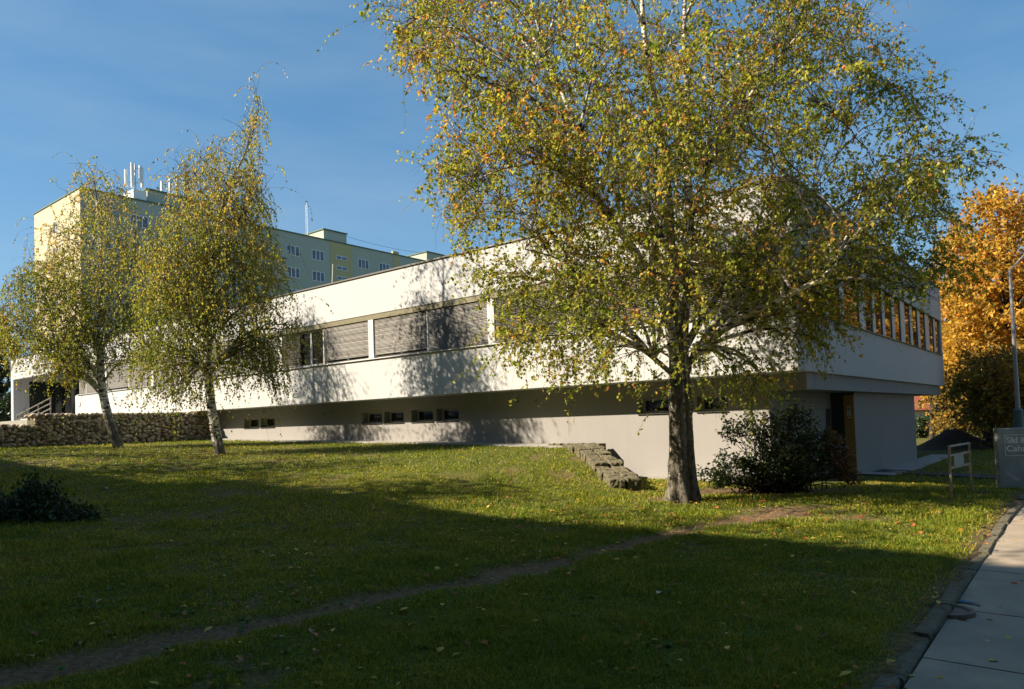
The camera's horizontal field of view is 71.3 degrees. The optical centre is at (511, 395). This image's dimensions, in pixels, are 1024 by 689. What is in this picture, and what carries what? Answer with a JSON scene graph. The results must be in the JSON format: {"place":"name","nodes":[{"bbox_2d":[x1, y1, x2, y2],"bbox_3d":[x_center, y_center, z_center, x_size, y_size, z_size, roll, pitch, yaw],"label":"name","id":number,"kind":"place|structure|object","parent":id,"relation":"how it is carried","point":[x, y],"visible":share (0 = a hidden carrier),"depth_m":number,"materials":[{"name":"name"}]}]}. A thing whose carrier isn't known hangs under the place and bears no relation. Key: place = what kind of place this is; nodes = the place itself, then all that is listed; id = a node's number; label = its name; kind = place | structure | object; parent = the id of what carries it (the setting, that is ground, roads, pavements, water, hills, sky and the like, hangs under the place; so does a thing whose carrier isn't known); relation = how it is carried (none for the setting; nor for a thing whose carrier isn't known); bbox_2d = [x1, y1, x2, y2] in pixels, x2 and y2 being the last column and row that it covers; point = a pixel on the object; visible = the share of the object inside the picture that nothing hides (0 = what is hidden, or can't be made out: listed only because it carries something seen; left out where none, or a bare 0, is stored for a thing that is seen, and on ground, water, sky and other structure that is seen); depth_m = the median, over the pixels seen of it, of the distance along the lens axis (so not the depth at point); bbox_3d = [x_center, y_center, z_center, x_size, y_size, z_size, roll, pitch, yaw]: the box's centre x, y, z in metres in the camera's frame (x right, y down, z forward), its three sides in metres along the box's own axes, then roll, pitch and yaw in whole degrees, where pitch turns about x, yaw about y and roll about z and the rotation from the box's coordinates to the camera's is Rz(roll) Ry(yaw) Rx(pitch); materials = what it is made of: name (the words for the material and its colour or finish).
{"place":"outdoors","nodes":[
{"label":"outdoors","id":0,"kind":"place"},
{"bbox_2d":[0,425,1023,688],"bbox_3d":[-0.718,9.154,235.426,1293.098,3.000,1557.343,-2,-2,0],"label":"ground","id":1,"kind":"structure","parent":0,"point":[110,657],"depth_m":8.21,"materials":[{"name":"plant"}]},
{"bbox_2d":[0,391,10,421],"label":"hedge bush","id":2,"kind":"object","parent":1,"relation":"on","point":[3,406],"visible":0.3,"depth_m":54.40,"materials":[{"name":"green plant"}]},
{"bbox_2d":[0,397,10,421],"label":"hedge bush","id":3,"kind":"object","parent":1,"relation":"on","point":[9,408],"visible":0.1,"depth_m":56.71,"materials":[{"name":"green plant"}]},
{"bbox_2d":[0,316,27,418],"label":"evergreen tree","id":4,"kind":"object","parent":1,"relation":"on","point":[7,384],"visible":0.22,"depth_m":58.06,"materials":[{"name":"green plant"}]},
{"bbox_2d":[0,468,110,525],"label":"shrub","id":5,"kind":"object","parent":1,"relation":"on","point":[30,501],"visible":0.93,"depth_m":10.63,"materials":[{"name":"green plant"}]},
{"bbox_2d":[0,152,175,447],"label":"birch tree","id":6,"kind":"object","parent":1,"relation":"on","point":[71,358],"visible":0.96,"depth_m":24.72,"materials":[{"name":"green plant"}]},
{"bbox_2d":[0,411,210,447],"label":"gabion wall","id":7,"kind":"structure","parent":1,"relation":"on","point":[43,429],"depth_m":28.38,"materials":[{"name":"stone"}]},
{"bbox_2d":[90,62,332,454],"bbox_3d":[-8.754,-3.949,21.213,6.820,11.598,4.971,-2,-2,0],"label":"birch tree","id":8,"kind":"object","parent":1,"relation":"on","point":[209,315],"visible":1,"depth_m":20.61,"materials":[{"name":"green plant"}]},
{"bbox_2d":[33,186,444,351],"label":"apartment building","id":9,"kind":"structure","parent":1,"relation":"on","point":[321,251],"depth_m":84.10,"materials":[{"name":"green paint"}]},
{"bbox_2d":[91,206,110,221],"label":"window","id":10,"kind":"structure","parent":9,"relation":"in","point":[92,206],"depth_m":69.72,"materials":[{"name":"grey glass"}]},
{"bbox_2d":[91,234,110,248],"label":"window","id":11,"kind":"structure","parent":9,"relation":"in","point":[97,234],"depth_m":70.07,"materials":[{"name":"glass"}]},
{"bbox_2d":[92,261,111,275],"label":"window","id":12,"kind":"structure","parent":9,"relation":"in","point":[92,261],"depth_m":70.09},
{"bbox_2d":[124,162,143,188],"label":"antenna mast","id":13,"kind":"object","parent":9,"relation":"on","point":[133,168],"visible":0.94,"depth_m":73.86,"materials":[{"name":"white metal"}]},
{"bbox_2d":[130,214,147,228],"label":"window","id":14,"kind":"structure","parent":9,"relation":"in","point":[136,218],"depth_m":72.90,"materials":[{"name":"blue glass"}]},
{"bbox_2d":[130,240,148,252],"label":"window","id":15,"kind":"structure","parent":9,"relation":"in","point":[132,240],"depth_m":72.86,"materials":[{"name":"grey glass"}]},
{"bbox_2d":[131,266,147,279],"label":"window","id":16,"kind":"structure","parent":9,"relation":"in","point":[133,266],"depth_m":72.59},
{"bbox_2d":[160,175,178,192],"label":"antenna mast","id":17,"kind":"object","parent":9,"relation":"on","point":[162,185],"visible":0.45,"depth_m":76.83,"materials":[{"name":"white metal"}]},
{"bbox_2d":[166,221,182,234],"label":"window","id":18,"kind":"structure","parent":9,"relation":"in","point":[170,221],"depth_m":75.96,"materials":[{"name":"grey glass"}]},
{"bbox_2d":[286,244,299,256],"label":"window","id":19,"kind":"structure","parent":9,"relation":"in","point":[295,251],"depth_m":87.01,"materials":[{"name":"glass"}]},
{"bbox_2d":[287,266,299,278],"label":"window","id":20,"kind":"structure","parent":9,"relation":"in","point":[293,273],"depth_m":86.90,"materials":[{"name":"blue glass"}]},
{"bbox_2d":[305,202,307,234],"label":"radio mast","id":21,"kind":"object","parent":9,"relation":"on","point":[307,215],"visible":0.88,"depth_m":90.01,"materials":[{"name":"white metal"}]},
{"bbox_2d":[312,249,323,260],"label":"window","id":22,"kind":"structure","parent":9,"relation":"in","point":[316,255],"depth_m":89.74,"materials":[{"name":"blue glass"}]},
{"bbox_2d":[312,271,324,281],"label":"window","id":23,"kind":"structure","parent":9,"relation":"in","point":[316,276],"depth_m":89.66,"materials":[{"name":"blue glass"}]},
{"bbox_2d":[336,255,346,260],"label":"stair window","id":24,"kind":"structure","parent":9,"relation":"in","point":[337,257],"depth_m":92.53,"materials":[{"name":"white glass"}]},
{"bbox_2d":[336,265,347,270],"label":"stair window","id":25,"kind":"structure","parent":9,"relation":"in","point":[337,267],"depth_m":92.49,"materials":[{"name":"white glass"}]},
{"bbox_2d":[337,276,347,279],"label":"stair window","id":26,"kind":"structure","parent":9,"relation":"in","point":[338,277],"depth_m":92.40,"materials":[{"name":"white glass"}]},
{"bbox_2d":[358,258,368,269],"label":"window","id":27,"kind":"structure","parent":9,"relation":"in","point":[364,264],"depth_m":95.40,"materials":[{"name":"glass"}]},
{"bbox_2d":[379,263,388,270],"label":"window","id":28,"kind":"structure","parent":9,"relation":"in","point":[382,266],"depth_m":98.12,"materials":[{"name":"blue glass"}]},
{"bbox_2d":[201,438,562,447],"bbox_3d":[-5.704,2.060,25.530,20.500,1.288,0.714,-4,-3,39],"label":"apron","id":29,"kind":"object","parent":1,"relation":"on","point":[450,442],"visible":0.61,"depth_m":23.18,"materials":[{"name":"concrete"}]},
{"bbox_2d":[0,175,944,477],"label":"white building","id":30,"kind":"structure","parent":1,"relation":"on","point":[396,359],"depth_m":22.36,"materials":[{"name":"paint"}]},
{"bbox_2d":[79,380,85,393],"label":"window","id":31,"kind":"structure","parent":30,"relation":"in","point":[81,391],"depth_m":39.69,"materials":[{"name":"beige glass"}]},
{"bbox_2d":[86,368,97,392],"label":"window","id":32,"kind":"structure","parent":30,"relation":"in","point":[89,388],"depth_m":39.00,"materials":[{"name":"beige glass"}]},
{"bbox_2d":[108,363,128,390],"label":"window","id":33,"kind":"structure","parent":30,"relation":"in","point":[116,385],"depth_m":36.79,"materials":[{"name":"beige glass"}]},
{"bbox_2d":[129,361,150,387],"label":"window","id":34,"kind":"structure","parent":30,"relation":"in","point":[144,383],"depth_m":35.40,"materials":[{"name":"beige glass"}]},
{"bbox_2d":[155,358,179,384],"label":"window","id":35,"kind":"structure","parent":30,"relation":"in","point":[161,358],"depth_m":33.46,"materials":[{"name":"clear glass"}]},
{"bbox_2d":[181,351,203,380],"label":"window","id":36,"kind":"structure","parent":30,"relation":"in","point":[197,374],"depth_m":31.68,"materials":[{"name":"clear glass"}]},
{"bbox_2d":[212,346,243,376],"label":"window","id":37,"kind":"structure","parent":30,"relation":"in","point":[218,372],"depth_m":30.29,"materials":[{"name":"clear glass"}]},
{"bbox_2d":[243,418,258,428],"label":"basement window","id":38,"kind":"structure","parent":30,"relation":"in","point":[254,423],"depth_m":30.70,"materials":[{"name":"black glass"}]},
{"bbox_2d":[244,337,278,373],"bbox_3d":[-9.970,-1.608,28.505,2.515,1.334,0.173,-4,-3,39],"label":"window","id":39,"kind":"structure","parent":30,"relation":"in","point":[275,337],"depth_m":28.32,"materials":[{"name":"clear glass"}]},
{"bbox_2d":[262,418,274,427],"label":"basement window","id":40,"kind":"structure","parent":30,"relation":"in","point":[272,421],"depth_m":29.88,"materials":[{"name":"black glass"}]},
{"bbox_2d":[283,329,322,368],"bbox_3d":[-7.812,-1.735,26.766,2.515,1.325,0.173,-4,-3,39],"label":"window","id":41,"kind":"structure","parent":30,"relation":"in","point":[315,358],"depth_m":26.66,"materials":[{"name":"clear glass"}]},
{"bbox_2d":[324,321,368,363],"bbox_3d":[-5.804,-1.863,25.142,2.515,1.334,0.173,-4,-3,39],"label":"window","id":42,"kind":"structure","parent":30,"relation":"in","point":[348,342],"depth_m":25.09,"materials":[{"name":"grey glass"}]},
{"bbox_2d":[368,412,381,423],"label":"basement window","id":43,"kind":"structure","parent":30,"relation":"in","point":[376,418],"depth_m":25.72,"materials":[{"name":"black glass"}]},
{"bbox_2d":[383,411,403,423],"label":"basement window","id":44,"kind":"structure","parent":30,"relation":"in","point":[397,416],"depth_m":24.99,"materials":[{"name":"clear glass"}]},
{"bbox_2d":[374,311,426,357],"bbox_3d":[-3.647,-1.995,23.405,2.515,1.335,0.173,-4,-3,39],"label":"window","id":45,"kind":"structure","parent":30,"relation":"in","point":[403,334],"depth_m":23.32,"materials":[{"name":"grey glass"}]},
{"bbox_2d":[410,410,433,422],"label":"basement window","id":46,"kind":"structure","parent":30,"relation":"in","point":[422,415],"depth_m":24.11,"materials":[{"name":"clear glass"}]},
{"bbox_2d":[435,408,458,421],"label":"basement window","id":47,"kind":"structure","parent":30,"relation":"in","point":[447,414],"depth_m":23.36,"materials":[{"name":"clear glass"}]},
{"bbox_2d":[428,301,487,350],"bbox_3d":[-1.638,-2.116,21.783,2.515,1.330,0.173,-4,-3,39],"label":"window","id":48,"kind":"structure","parent":30,"relation":"in","point":[447,330],"depth_m":21.75,"materials":[{"name":"grey glass"}]},
{"bbox_2d":[495,290,566,342],"bbox_3d":[0.519,-2.249,20.039,2.515,1.330,0.173,-4,-3,39],"label":"window","id":49,"kind":"structure","parent":30,"relation":"in","point":[497,302],"depth_m":20.22,"materials":[{"name":"grey glass"}]},
{"bbox_2d":[569,275,651,333],"bbox_3d":[2.528,-2.370,18.416,2.515,1.326,0.173,-4,-3,39],"label":"window","id":50,"kind":"structure","parent":30,"relation":"in","point":[633,285],"depth_m":18.07,"materials":[{"name":"grey glass"}]},
{"bbox_2d":[637,398,668,414],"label":"basement window","id":51,"kind":"structure","parent":30,"relation":"in","point":[648,404],"depth_m":18.68,"materials":[{"name":"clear glass"}]},
{"bbox_2d":[696,395,727,412],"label":"basement window","id":52,"kind":"structure","parent":30,"relation":"in","point":[705,404],"depth_m":17.68,"materials":[{"name":"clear glass"}]},
{"bbox_2d":[665,251,779,318],"bbox_3d":[4.815,-2.511,16.569,2.850,1.328,0.173,-4,-3,39],"label":"window","id":53,"kind":"structure","parent":30,"relation":"in","point":[733,281],"depth_m":16.51,"materials":[{"name":"grey glass"}]},
{"bbox_2d":[831,395,845,473],"bbox_3d":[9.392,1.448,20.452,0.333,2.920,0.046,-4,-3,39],"label":"side door","id":54,"kind":"structure","parent":30,"relation":"in","point":[837,404],"depth_m":20.45,"materials":[{"name":"metal"}]},
{"bbox_2d":[0,441,1022,688],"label":"fallen leaves","id":55,"kind":"object","parent":1,"relation":"on","point":[310,629],"visible":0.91,"depth_m":7.32,"materials":[{"name":"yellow plant"}]},
{"bbox_2d":[21,497,1010,688],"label":"weeds","id":56,"kind":"object","parent":1,"relation":"on","point":[240,629],"visible":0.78,"depth_m":6.31,"materials":[{"name":"green plant"}]},
{"bbox_2d":[548,443,640,490],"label":"stone block wall","id":57,"kind":"structure","parent":1,"relation":"on","point":[613,472],"depth_m":15.89,"materials":[{"name":"grey stone"}]},
{"bbox_2d":[316,0,1023,503],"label":"birch tree","id":58,"kind":"object","parent":1,"relation":"on","point":[672,236],"visible":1,"depth_m":12.22,"materials":[{"name":"green plant"}]},
{"bbox_2d":[638,475,760,481],"bbox_3d":[4.880,2.044,17.047,4.000,0.196,0.610,-4,-3,39],"label":"apron","id":59,"kind":"object","parent":1,"relation":"on","point":[658,477],"visible":0.14,"depth_m":17.78,"materials":[{"name":"concrete"}]},
{"bbox_2d":[696,399,864,493],"bbox_3d":[5.281,1.034,14.346,3.148,1.951,1.580,-2,-2,13],"label":"shrub","id":60,"kind":"object","parent":1,"relation":"on","point":[791,470],"visible":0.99,"depth_m":14.19,"materials":[{"name":"green plant"}]},
{"bbox_2d":[860,454,951,475],"bbox_3d":[13.973,2.346,24.669,0.860,0.236,12.000,-4,-3,39],"label":"gravel strip","id":61,"kind":"object","parent":1,"relation":"on","point":[918,463],"visible":0.76,"depth_m":24.25,"materials":[{"name":"gravel"}]},
{"bbox_2d":[915,414,948,437],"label":"hedge bush","id":62,"kind":"object","parent":1,"relation":"on","point":[921,431],"visible":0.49,"depth_m":46.66,"materials":[{"name":"green plant"}]},
{"bbox_2d":[914,396,949,427],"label":"house","id":63,"kind":"structure","parent":1,"relation":"on","point":[921,411],"depth_m":61.45,"materials":[{"name":"red paint"}]},
{"bbox_2d":[870,494,1023,688],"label":"kerb","id":64,"kind":"structure","parent":1,"relation":"on","point":[928,628],"depth_m":5.47,"materials":[{"name":"stone"}]},
{"bbox_2d":[914,353,980,439],"bbox_3d":[24.697,0.403,40.038,4.914,5.775,9.325,-3,-2,24],"label":"hornbeam tree","id":65,"kind":"object","parent":1,"relation":"on","point":[945,413],"visible":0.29,"depth_m":38.31,"materials":[{"name":"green plant"}]},
{"bbox_2d":[917,428,993,450],"bbox_3d":[21.044,2.045,33.925,6.400,1.032,4.000,-2,-2,0],"label":"soil mound","id":66,"kind":"object","parent":1,"relation":"on","point":[943,440],"visible":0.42,"depth_m":33.20,"materials":[{"name":"black soil"}]},
{"bbox_2d":[948,442,972,496],"bbox_3d":[8.454,1.394,13.447,1.403,0.990,0.036,0,-3,-44],"label":"notice frame","id":67,"kind":"object","parent":1,"relation":"on","point":[958,458],"visible":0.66,"depth_m":13.36,"materials":[{"name":"metal"}]},
{"bbox_2d":[917,212,1023,428],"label":"maple tree","id":68,"kind":"object","parent":1,"relation":"on","point":[925,398],"visible":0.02,"depth_m":43.31,"materials":[{"name":"orange plant"}]},
{"bbox_2d":[929,329,1023,451],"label":"hornbeam tree","id":69,"kind":"object","parent":1,"relation":"on","point":[992,401],"visible":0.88,"depth_m":31.11,"materials":[{"name":"green plant"}]},
{"bbox_2d":[933,176,1023,399],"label":"maple tree","id":70,"kind":"object","parent":1,"relation":"on","point":[1004,260],"visible":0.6,"depth_m":34.49,"materials":[{"name":"orange plant"}]},
{"bbox_2d":[968,426,993,437],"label":"hedge bush","id":71,"kind":"object","parent":1,"relation":"on","point":[979,433],"visible":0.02,"depth_m":43.84,"materials":[{"name":"green plant"}]},
{"bbox_2d":[993,427,1023,488],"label":"sign slab","id":72,"kind":"structure","parent":1,"relation":"on","point":[1009,455],"depth_m":15.14,"materials":[{"name":"concrete"}]},
{"bbox_2d":[1008,254,1023,427],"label":"street lamp","id":73,"kind":"object","parent":1,"relation":"on","point":[1018,418],"visible":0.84,"depth_m":17.50,"materials":[{"name":"grey metal"}]},
{"bbox_2d":[0,0,1023,402],"label":"sky","id":74,"kind":"structure","parent":0,"point":[117,82],"materials":[{"name":"blue"}]},
{"bbox_2d":[871,469,995,478],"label":"entry path","id":75,"kind":"structure","parent":0,"point":[987,476],"depth_m":19.93,"materials":[{"name":"concrete"}]},
{"bbox_2d":[903,506,1023,688],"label":"pavement","id":76,"kind":"structure","parent":0,"point":[958,654],"depth_m":5.12,"materials":[{"name":"concrete"}]},
{"bbox_2d":[926,603,975,618],"bbox_3d":[3.486,1.726,5.701,0.380,0.050,0.380,-2,-2,0],"label":"manhole cover","id":77,"kind":"object","parent":76,"relation":"on","point":[960,612],"visible":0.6,"depth_m":5.59,"materials":[{"name":"metal"}]},
{"bbox_2d":[959,600,978,603],"bbox_3d":[3.794,1.715,5.950,0.082,0.001,0.205,0,-3,-42],"label":"paint mark","id":78,"kind":"object","parent":76,"relation":"on","point":[967,601],"visible":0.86,"depth_m":5.95,"materials":[{"name":"paint"}]}
]}

